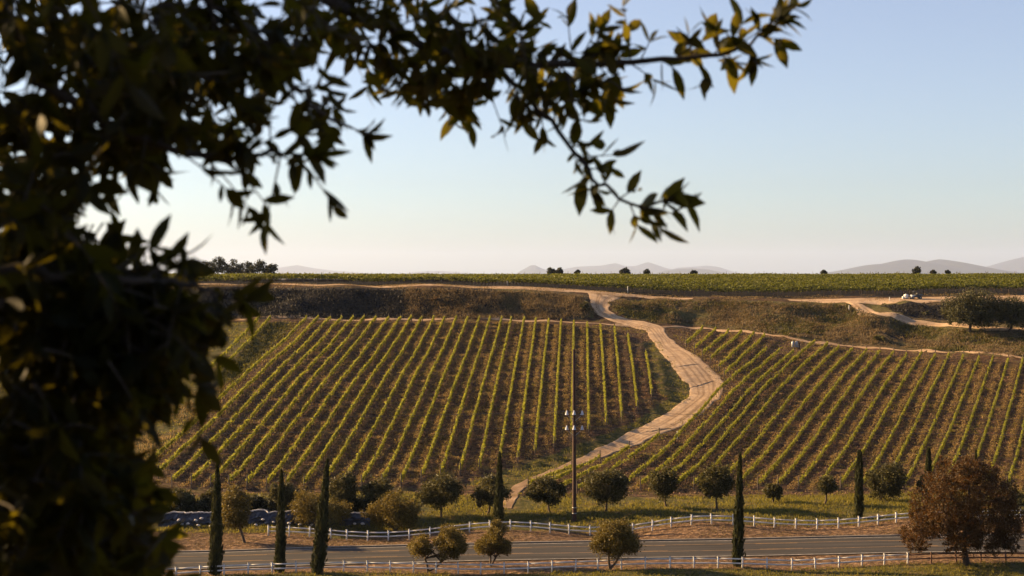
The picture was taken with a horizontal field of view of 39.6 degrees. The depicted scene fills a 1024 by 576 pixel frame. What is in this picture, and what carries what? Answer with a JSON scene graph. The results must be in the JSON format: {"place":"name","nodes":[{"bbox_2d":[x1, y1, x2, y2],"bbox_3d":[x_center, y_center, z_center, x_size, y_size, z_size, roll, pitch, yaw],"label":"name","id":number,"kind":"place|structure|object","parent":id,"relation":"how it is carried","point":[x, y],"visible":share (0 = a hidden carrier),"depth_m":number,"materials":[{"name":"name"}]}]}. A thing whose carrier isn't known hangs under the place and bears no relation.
{"place":"outdoors","nodes":[
{"label":"outdoors","id":0,"kind":"place"},
{"bbox_2d":[256,265,375,273],"bbox_3d":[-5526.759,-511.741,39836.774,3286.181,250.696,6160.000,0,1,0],"label":"distant hill","id":1,"kind":"structure","parent":0,"point":[298,269],"depth_m":38375.58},
{"bbox_2d":[237,314,639,326],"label":"field path","id":2,"kind":"structure","parent":0,"point":[494,318],"depth_m":312.28,"materials":[{"name":"brown soil"}]},
{"bbox_2d":[200,283,692,299],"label":"plateau road","id":3,"kind":"structure","parent":0,"point":[570,290],"depth_m":332.04,"materials":[{"name":"brown soil"}]},
{"bbox_2d":[0,274,1023,575],"bbox_3d":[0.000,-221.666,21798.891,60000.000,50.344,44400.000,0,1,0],"label":"ground","id":4,"kind":"structure","parent":0,"point":[652,412],"depth_m":228.56,"materials":[{"name":"brown soil"}]},
{"bbox_2d":[134,343,285,458],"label":"golden weeds","id":5,"kind":"object","parent":4,"relation":"on","point":[164,438],"visible":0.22,"depth_m":220.56,"materials":[{"name":"yellow plant"}]},
{"bbox_2d":[207,464,224,575],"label":"cypress tree","id":6,"kind":"object","parent":4,"relation":"on","point":[215,558],"visible":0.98,"depth_m":143.55,"materials":[{"name":"green plant"}]},
{"bbox_2d":[156,313,306,457],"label":"vine row","id":7,"kind":"object","parent":4,"relation":"on","point":[179,434],"visible":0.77,"depth_m":252.38,"materials":[{"name":"green plant"}]},
{"bbox_2d":[159,509,315,526],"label":"plastic sheet","id":8,"kind":"object","parent":4,"relation":"on","point":[257,515],"visible":0.56,"depth_m":171.41,"materials":[{"name":"grey plastic"}]},
{"bbox_2d":[221,482,254,542],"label":"olive tree","id":9,"kind":"object","parent":4,"relation":"on","point":[232,517],"visible":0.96,"depth_m":162.57,"materials":[{"name":"green plant"}]},
{"bbox_2d":[158,314,318,478],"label":"vine row","id":10,"kind":"object","parent":4,"relation":"on","point":[164,465],"visible":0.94,"depth_m":238.29,"materials":[{"name":"green plant"}]},
{"bbox_2d":[170,313,330,486],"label":"vine row","id":11,"kind":"object","parent":4,"relation":"on","point":[197,455],"visible":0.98,"depth_m":235.11,"materials":[{"name":"green plant"}]},
{"bbox_2d":[213,321,296,382],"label":"gap weeds","id":12,"kind":"object","parent":4,"relation":"on","point":[252,349],"visible":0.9,"depth_m":283.03,"materials":[{"name":"green plant"}]},
{"bbox_2d":[190,313,342,487],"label":"vine row","id":13,"kind":"object","parent":4,"relation":"on","point":[245,422],"visible":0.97,"depth_m":234.43,"materials":[{"name":"green plant"}]},
{"bbox_2d":[273,468,286,572],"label":"cypress tree","id":14,"kind":"object","parent":4,"relation":"on","point":[280,544],"visible":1,"depth_m":143.99,"materials":[{"name":"green plant"}]},
{"bbox_2d":[209,313,354,486],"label":"vine row","id":15,"kind":"object","parent":4,"relation":"on","point":[257,428],"visible":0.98,"depth_m":233.72,"materials":[{"name":"green plant"}]},
{"bbox_2d":[268,480,299,510],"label":"olive tree","id":16,"kind":"object","parent":4,"relation":"on","point":[289,492],"visible":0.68,"depth_m":175.75,"materials":[{"name":"green plant"}]},
{"bbox_2d":[227,313,364,487],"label":"vine row","id":17,"kind":"object","parent":4,"relation":"on","point":[269,434],"visible":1,"depth_m":232.58,"materials":[{"name":"green plant"}]},
{"bbox_2d":[245,315,377,488],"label":"vine row","id":18,"kind":"object","parent":4,"relation":"on","point":[287,430],"visible":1,"depth_m":232.03,"materials":[{"name":"green plant"}]},
{"bbox_2d":[286,484,353,526],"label":"olive tree","id":19,"kind":"object","parent":4,"relation":"on","point":[299,508],"visible":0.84,"depth_m":170.69,"materials":[{"name":"green plant"}]},
{"bbox_2d":[310,458,331,574],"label":"cypress tree","id":20,"kind":"object","parent":4,"relation":"on","point":[319,550],"visible":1,"depth_m":141.92,"materials":[{"name":"green plant"}]},
{"bbox_2d":[171,287,480,318],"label":"charred brush","id":21,"kind":"object","parent":4,"relation":"on","point":[294,312],"visible":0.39,"depth_m":319.31,"materials":[{"name":"brown plant"}]},
{"bbox_2d":[266,313,389,489],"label":"vine row","id":22,"kind":"object","parent":4,"relation":"on","point":[300,436],"visible":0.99,"depth_m":230.76,"materials":[{"name":"green plant"}]},
{"bbox_2d":[285,314,401,482],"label":"vine row","id":23,"kind":"object","parent":4,"relation":"on","point":[325,425],"visible":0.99,"depth_m":232.52,"materials":[{"name":"green plant"}]},
{"bbox_2d":[329,469,359,506],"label":"olive tree","id":24,"kind":"object","parent":4,"relation":"on","point":[346,481],"visible":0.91,"depth_m":176.88,"materials":[{"name":"green plant"}]},
{"bbox_2d":[302,313,411,489],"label":"vine row","id":25,"kind":"object","parent":4,"relation":"on","point":[337,431],"visible":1,"depth_m":231.20,"materials":[{"name":"green plant"}]},
{"bbox_2d":[322,314,422,481],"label":"vine row","id":26,"kind":"object","parent":4,"relation":"on","point":[332,467],"visible":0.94,"depth_m":235.18,"materials":[{"name":"green plant"}]},
{"bbox_2d":[357,473,394,506],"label":"olive tree","id":27,"kind":"object","parent":4,"relation":"on","point":[375,487],"visible":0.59,"depth_m":176.76,"materials":[{"name":"green plant"}]},
{"bbox_2d":[160,321,617,489],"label":"cover crop","id":28,"kind":"object","parent":4,"relation":"on","point":[224,485],"visible":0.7,"depth_m":240.75,"materials":[{"name":"green plant"}]},
{"bbox_2d":[345,314,435,473],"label":"vine row","id":29,"kind":"object","parent":4,"relation":"on","point":[377,420],"visible":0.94,"depth_m":237.06,"materials":[{"name":"green plant"}]},
{"bbox_2d":[360,487,423,531],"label":"olive tree","id":30,"kind":"object","parent":4,"relation":"on","point":[396,511],"visible":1,"depth_m":170.07,"materials":[{"name":"green plant"}]},
{"bbox_2d":[360,313,445,485],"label":"vine row","id":31,"kind":"object","parent":4,"relation":"on","point":[389,429],"visible":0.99,"depth_m":231.10,"materials":[{"name":"green plant"}]},
{"bbox_2d":[0,0,812,575],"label":"foreground tree","id":32,"kind":"object","parent":4,"relation":"on","point":[104,350],"visible":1,"depth_m":2.42,"materials":[{"name":"green plant"}]},
{"bbox_2d":[380,313,457,480],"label":"vine row","id":33,"kind":"object","parent":4,"relation":"on","point":[408,424],"visible":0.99,"depth_m":232.96,"materials":[{"name":"green plant"}]},
{"bbox_2d":[400,313,467,486],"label":"vine row","id":34,"kind":"object","parent":4,"relation":"on","point":[417,442],"visible":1,"depth_m":231.97,"materials":[{"name":"green plant"}]},
{"bbox_2d":[405,522,468,572],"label":"olive tree","id":35,"kind":"object","parent":4,"relation":"on","point":[445,544],"visible":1,"depth_m":143.22,"materials":[{"name":"green plant"}]},
{"bbox_2d":[414,471,467,517],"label":"olive tree","id":36,"kind":"object","parent":4,"relation":"on","point":[443,489],"visible":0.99,"depth_m":175.78,"materials":[{"name":"green plant"}]},
{"bbox_2d":[421,314,479,482],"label":"vine row","id":37,"kind":"object","parent":4,"relation":"on","point":[439,427],"visible":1,"depth_m":234.70,"materials":[{"name":"green plant"}]},
{"bbox_2d":[439,315,490,474],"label":"vine row","id":38,"kind":"object","parent":4,"relation":"on","point":[444,461],"visible":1,"depth_m":235.47,"materials":[{"name":"green plant"}]},
{"bbox_2d":[459,315,502,475],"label":"vine row","id":39,"kind":"object","parent":4,"relation":"on","point":[464,453],"visible":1,"depth_m":235.16,"materials":[{"name":"green plant"}]},
{"bbox_2d":[469,473,513,513],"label":"olive tree","id":40,"kind":"object","parent":4,"relation":"on","point":[487,493],"visible":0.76,"depth_m":176.72,"materials":[{"name":"green plant"}]},
{"bbox_2d":[472,517,513,566],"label":"olive tree","id":41,"kind":"object","parent":4,"relation":"on","point":[491,542],"visible":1,"depth_m":146.49,"materials":[{"name":"green plant"}]},
{"bbox_2d":[478,314,511,471],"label":"vine row","id":42,"kind":"object","parent":4,"relation":"on","point":[483,445],"visible":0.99,"depth_m":237.00,"materials":[{"name":"green plant"}]},
{"bbox_2d":[491,451,504,524],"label":"cypress tree","id":43,"kind":"object","parent":4,"relation":"on","point":[498,507],"visible":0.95,"depth_m":170.37,"materials":[{"name":"green plant"}]},
{"bbox_2d":[403,286,596,319],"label":"bank brush","id":44,"kind":"object","parent":4,"relation":"on","point":[529,299],"visible":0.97,"depth_m":319.74,"materials":[{"name":"plant"}]},
{"bbox_2d":[499,314,525,457],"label":"vine row","id":45,"kind":"object","parent":4,"relation":"on","point":[510,394],"visible":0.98,"depth_m":243.20,"materials":[{"name":"green plant"}]},
{"bbox_2d":[516,317,536,462],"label":"vine row","id":46,"kind":"object","parent":4,"relation":"on","point":[525,396],"visible":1,"depth_m":241.45,"materials":[{"name":"green plant"}]},
{"bbox_2d":[166,552,908,575],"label":"rail fence","id":47,"kind":"object","parent":4,"relation":"on","point":[551,563],"visible":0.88,"depth_m":143.50,"materials":[{"name":"white wood"}]},
{"bbox_2d":[532,315,549,456],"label":"vine row","id":48,"kind":"object","parent":4,"relation":"on","point":[540,397],"visible":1,"depth_m":240.40,"materials":[{"name":"green plant"}]},
{"bbox_2d":[523,468,567,512],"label":"olive tree","id":49,"kind":"object","parent":4,"relation":"on","point":[548,490],"visible":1,"depth_m":176.73,"materials":[{"name":"green plant"}]},
{"bbox_2d":[553,319,561,448],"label":"vine row","id":50,"kind":"object","parent":4,"relation":"on","point":[557,385],"visible":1,"depth_m":246.28,"materials":[{"name":"green plant"}]},
{"bbox_2d":[565,349,583,520],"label":"utility pole","id":51,"kind":"object","parent":4,"relation":"on","point":[574,507],"visible":1,"depth_m":172.84,"materials":[{"name":"wood"}]},
{"bbox_2d":[467,341,689,485],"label":"meadow grass","id":52,"kind":"structure","parent":4,"relation":"on","point":[543,464],"depth_m":214.50,"materials":[{"name":"green plant"}]},
{"bbox_2d":[154,488,1023,539],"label":"meadow grass","id":53,"kind":"structure","parent":4,"relation":"on","point":[796,499],"depth_m":176.17,"materials":[{"name":"green plant"}]},
{"bbox_2d":[154,319,1023,494],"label":"vineyard weeds","id":54,"kind":"object","parent":4,"relation":"on","point":[945,410],"visible":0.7,"depth_m":240.50,"materials":[{"name":"green plant"}]},
{"bbox_2d":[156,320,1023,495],"bbox_3d":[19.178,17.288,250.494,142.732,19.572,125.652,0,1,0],"label":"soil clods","id":55,"kind":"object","parent":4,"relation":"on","point":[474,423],"visible":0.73,"depth_m":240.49,"materials":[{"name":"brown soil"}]},
{"bbox_2d":[169,273,1022,294],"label":"vine row","id":56,"kind":"object","parent":4,"relation":"on","point":[757,288],"visible":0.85,"depth_m":341.73,"materials":[{"name":"green plant"}]},
{"bbox_2d":[169,273,1022,290],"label":"vine row","id":57,"kind":"object","parent":4,"relation":"on","point":[683,282],"visible":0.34,"depth_m":355.48,"materials":[{"name":"green plant"}]},
{"bbox_2d":[170,273,1023,294],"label":"vine row","id":58,"kind":"object","parent":4,"relation":"on","point":[778,287],"visible":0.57,"depth_m":344.48,"materials":[{"name":"green plant"}]},
{"bbox_2d":[173,274,1021,292],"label":"vine row","id":59,"kind":"object","parent":4,"relation":"on","point":[693,285],"visible":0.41,"depth_m":347.25,"materials":[{"name":"green plant"}]},
{"bbox_2d":[171,273,1023,291],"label":"vine row","id":60,"kind":"object","parent":4,"relation":"on","point":[669,282],"visible":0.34,"depth_m":352.73,"materials":[{"name":"green plant"}]},
{"bbox_2d":[173,273,1023,288],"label":"vine row","id":61,"kind":"object","parent":4,"relation":"on","point":[848,282],"visible":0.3,"depth_m":358.24,"materials":[{"name":"green plant"}]},
{"bbox_2d":[176,516,1020,549],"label":"dry litter","id":62,"kind":"object","parent":4,"relation":"on","point":[338,544],"visible":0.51,"depth_m":164.63,"materials":[{"name":"brown plant"}]},
{"bbox_2d":[179,534,1023,551],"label":"kerb","id":63,"kind":"structure","parent":4,"relation":"on","point":[564,541],"depth_m":159.24,"materials":[{"name":"concrete"}]},
{"bbox_2d":[183,282,1023,304],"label":"plateau grass","id":64,"kind":"structure","parent":4,"relation":"on","point":[614,293],"depth_m":332.35,"materials":[{"name":"plant"}]},
{"bbox_2d":[187,274,1023,295],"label":"vine row","id":65,"kind":"object","parent":4,"relation":"on","point":[320,276],"visible":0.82,"depth_m":338.95,"materials":[{"name":"green plant"}]},
{"bbox_2d":[579,467,636,510],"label":"olive tree","id":66,"kind":"object","parent":4,"relation":"on","point":[616,483],"visible":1,"depth_m":176.34,"materials":[{"name":"green plant"}]},
{"bbox_2d":[204,554,1023,575],"bbox_3d":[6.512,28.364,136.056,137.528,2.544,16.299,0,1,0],"label":"verge grass","id":67,"kind":"structure","parent":4,"relation":"on","point":[624,567],"depth_m":141.66,"materials":[{"name":"plant"}]},
{"bbox_2d":[587,516,645,569],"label":"olive tree","id":68,"kind":"object","parent":4,"relation":"on","point":[617,540],"visible":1,"depth_m":142.57,"materials":[{"name":"green plant"}]},
{"bbox_2d":[211,273,1023,292],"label":"vine row","id":69,"kind":"object","parent":4,"relation":"on","point":[667,282],"visible":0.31,"depth_m":349.99,"materials":[{"name":"green plant"}]},
{"bbox_2d":[268,509,1023,540],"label":"rail fence","id":70,"kind":"object","parent":4,"relation":"on","point":[589,527],"visible":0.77,"depth_m":166.30,"materials":[{"name":"white wood"}]},
{"bbox_2d":[645,463,681,506],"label":"olive tree","id":71,"kind":"object","parent":4,"relation":"on","point":[667,479],"visible":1,"depth_m":178.42,"materials":[{"name":"green plant"}]},
{"bbox_2d":[628,344,767,480],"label":"vine row","id":72,"kind":"object","parent":4,"relation":"on","point":[663,450],"visible":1,"depth_m":228.32,"materials":[{"name":"green plant"}]},
{"bbox_2d":[640,346,779,489],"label":"vine row","id":73,"kind":"object","parent":4,"relation":"on","point":[729,394],"visible":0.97,"depth_m":230.49,"materials":[{"name":"green plant"}]},
{"bbox_2d":[693,463,735,509],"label":"olive tree","id":74,"kind":"object","parent":4,"relation":"on","point":[723,483],"visible":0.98,"depth_m":176.50,"materials":[{"name":"green plant"}]},
{"bbox_2d":[671,346,794,472],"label":"vine row","id":75,"kind":"object","parent":4,"relation":"on","point":[727,415],"visible":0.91,"depth_m":235.50,"materials":[{"name":"green plant"}]},
{"bbox_2d":[731,452,745,566],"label":"cypress tree","id":76,"kind":"object","parent":4,"relation":"on","point":[737,551],"visible":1,"depth_m":143.97,"materials":[{"name":"green plant"}]},
{"bbox_2d":[676,336,815,489],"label":"vine row","id":77,"kind":"object","parent":4,"relation":"on","point":[687,473],"visible":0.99,"depth_m":230.30,"materials":[{"name":"green plant"}]},
{"bbox_2d":[692,339,827,489],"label":"vine row","id":78,"kind":"object","parent":4,"relation":"on","point":[740,436],"visible":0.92,"depth_m":237.30,"materials":[{"name":"green plant"}]},
{"bbox_2d":[728,343,839,475],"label":"vine row","id":79,"kind":"object","parent":4,"relation":"on","point":[751,446],"visible":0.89,"depth_m":235.66,"materials":[{"name":"green plant"}]},
{"bbox_2d":[743,344,852,480],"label":"vine row","id":80,"kind":"object","parent":4,"relation":"on","point":[768,450],"visible":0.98,"depth_m":230.83,"materials":[{"name":"green plant"}]},
{"bbox_2d":[757,345,867,489],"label":"vine row","id":81,"kind":"object","parent":4,"relation":"on","point":[788,449],"visible":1,"depth_m":227.38,"materials":[{"name":"green plant"}]},
{"bbox_2d":[608,298,1023,355],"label":"bank brush","id":82,"kind":"object","parent":4,"relation":"on","point":[842,327],"visible":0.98,"depth_m":311.23,"materials":[{"name":"plant"}]},
{"bbox_2d":[629,346,1023,489],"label":"grapevines","id":83,"kind":"object","parent":4,"relation":"on","point":[831,460],"visible":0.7,"depth_m":232.31,"materials":[{"name":"green plant"}]},
{"bbox_2d":[776,350,880,485],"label":"vine row","id":84,"kind":"object","parent":4,"relation":"on","point":[811,443],"visible":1,"depth_m":227.71,"materials":[{"name":"green plant"}]},
{"bbox_2d":[817,473,840,503],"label":"olive tree","id":85,"kind":"object","parent":4,"relation":"on","point":[827,484],"visible":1,"depth_m":177.94,"materials":[{"name":"green plant"}]},
{"bbox_2d":[798,347,894,489],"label":"vine row","id":86,"kind":"object","parent":4,"relation":"on","point":[835,434],"visible":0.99,"depth_m":227.87,"materials":[{"name":"green plant"}]},
{"bbox_2d":[853,449,864,517],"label":"cypress tree","id":87,"kind":"object","parent":4,"relation":"on","point":[858,503],"visible":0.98,"depth_m":170.35,"materials":[{"name":"green plant"}]},
{"bbox_2d":[819,350,907,478],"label":"vine row","id":88,"kind":"object","parent":4,"relation":"on","point":[853,435],"visible":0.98,"depth_m":229.49,"materials":[{"name":"green plant"}]},
{"bbox_2d":[839,348,922,489],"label":"vine row","id":89,"kind":"object","parent":4,"relation":"on","point":[889,404],"visible":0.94,"depth_m":229.57,"materials":[{"name":"green plant"}]},
{"bbox_2d":[864,460,909,500],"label":"olive tree","id":90,"kind":"object","parent":4,"relation":"on","point":[893,474],"visible":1,"depth_m":180.66,"materials":[{"name":"green plant"}]},
{"bbox_2d":[863,350,935,482],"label":"vine row","id":91,"kind":"object","parent":4,"relation":"on","point":[889,439],"visible":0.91,"depth_m":229.57,"materials":[{"name":"green plant"}]},
{"bbox_2d":[883,350,950,481],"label":"vine row","id":92,"kind":"object","parent":4,"relation":"on","point":[929,393],"visible":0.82,"depth_m":235.47,"materials":[{"name":"green plant"}]},
{"bbox_2d":[903,351,964,489],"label":"vine row","id":93,"kind":"object","parent":4,"relation":"on","point":[923,445],"visible":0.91,"depth_m":224.72,"materials":[{"name":"green plant"}]},
{"bbox_2d":[932,352,979,473],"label":"vine row","id":94,"kind":"object","parent":4,"relation":"on","point":[951,426],"visible":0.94,"depth_m":232.14,"materials":[{"name":"green plant"}]},
{"bbox_2d":[897,453,1023,565],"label":"tree","id":95,"kind":"object","parent":4,"relation":"on","point":[931,521],"visible":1,"depth_m":140.56,"materials":[{"name":"brown plant"}]},
{"bbox_2d":[908,551,1023,562],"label":"rail fence","id":96,"kind":"object","parent":4,"relation":"on","point":[956,557],"visible":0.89,"depth_m":143.49,"materials":[{"name":"white wood"}]},
{"bbox_2d":[948,352,993,474],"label":"vine row","id":97,"kind":"object","parent":4,"relation":"on","point":[963,440],"visible":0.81,"depth_m":229.87,"materials":[{"name":"green plant"}]},
{"bbox_2d":[939,285,1008,332],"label":"oak tree","id":98,"kind":"object","parent":4,"relation":"on","point":[977,309],"visible":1,"depth_m":296.52,"materials":[{"name":"green plant"}]},
{"bbox_2d":[963,354,1009,485],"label":"vine row","id":99,"kind":"object","parent":4,"relation":"on","point":[982,440],"visible":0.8,"depth_m":232.73,"materials":[{"name":"green plant"}]},
{"bbox_2d":[984,354,1023,480],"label":"vine row","id":100,"kind":"object","parent":4,"relation":"on","point":[1001,438],"visible":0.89,"depth_m":228.75,"materials":[{"name":"green plant"}]},
{"bbox_2d":[994,296,1023,331],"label":"oak tree","id":101,"kind":"object","parent":4,"relation":"on","point":[1011,311],"visible":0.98,"depth_m":295.43,"materials":[{"name":"green plant"}]},
{"bbox_2d":[0,0,1023,273],"label":"sky","id":102,"kind":"structure","parent":0,"point":[895,131],"materials":[{"name":"blue"}]},
{"bbox_2d":[168,535,1023,568],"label":"road","id":103,"kind":"structure","parent":0,"point":[870,545],"depth_m":154.28,"materials":[{"name":"grey asphalt"}]},
{"bbox_2d":[503,293,724,507],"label":"dirt track","id":104,"kind":"structure","parent":0,"point":[698,373],"depth_m":250.15,"materials":[{"name":"beige soil"}]},
{"bbox_2d":[563,262,671,273],"bbox_3d":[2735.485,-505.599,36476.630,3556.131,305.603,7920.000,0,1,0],"label":"distant hill","id":105,"kind":"structure","parent":0,"point":[616,268],"depth_m":34441.34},
{"bbox_2d":[661,326,1021,358],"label":"field path","id":106,"kind":"structure","parent":0,"point":[821,342],"depth_m":299.15,"materials":[{"name":"beige soil"}]},
{"bbox_2d":[788,295,1023,304],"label":"plateau road","id":107,"kind":"structure","parent":0,"point":[879,301],"depth_m":328.22,"materials":[{"name":"beige soil"}]},
{"bbox_2d":[815,259,1020,274],"bbox_3d":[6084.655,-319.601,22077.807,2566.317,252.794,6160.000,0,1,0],"label":"distant hill","id":108,"kind":"structure","parent":0,"point":[940,266],"depth_m":20651.30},
{"bbox_2d":[845,300,1023,330],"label":"farm path","id":109,"kind":"structure","parent":0,"point":[900,317],"depth_m":309.17,"materials":[{"name":"beige soil"}]},
{"bbox_2d":[987,257,1023,272],"bbox_3d":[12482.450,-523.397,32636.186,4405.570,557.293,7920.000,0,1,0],"label":"distant hill","id":110,"kind":"structure","parent":0,"point":[1015,265],"depth_m":32465.33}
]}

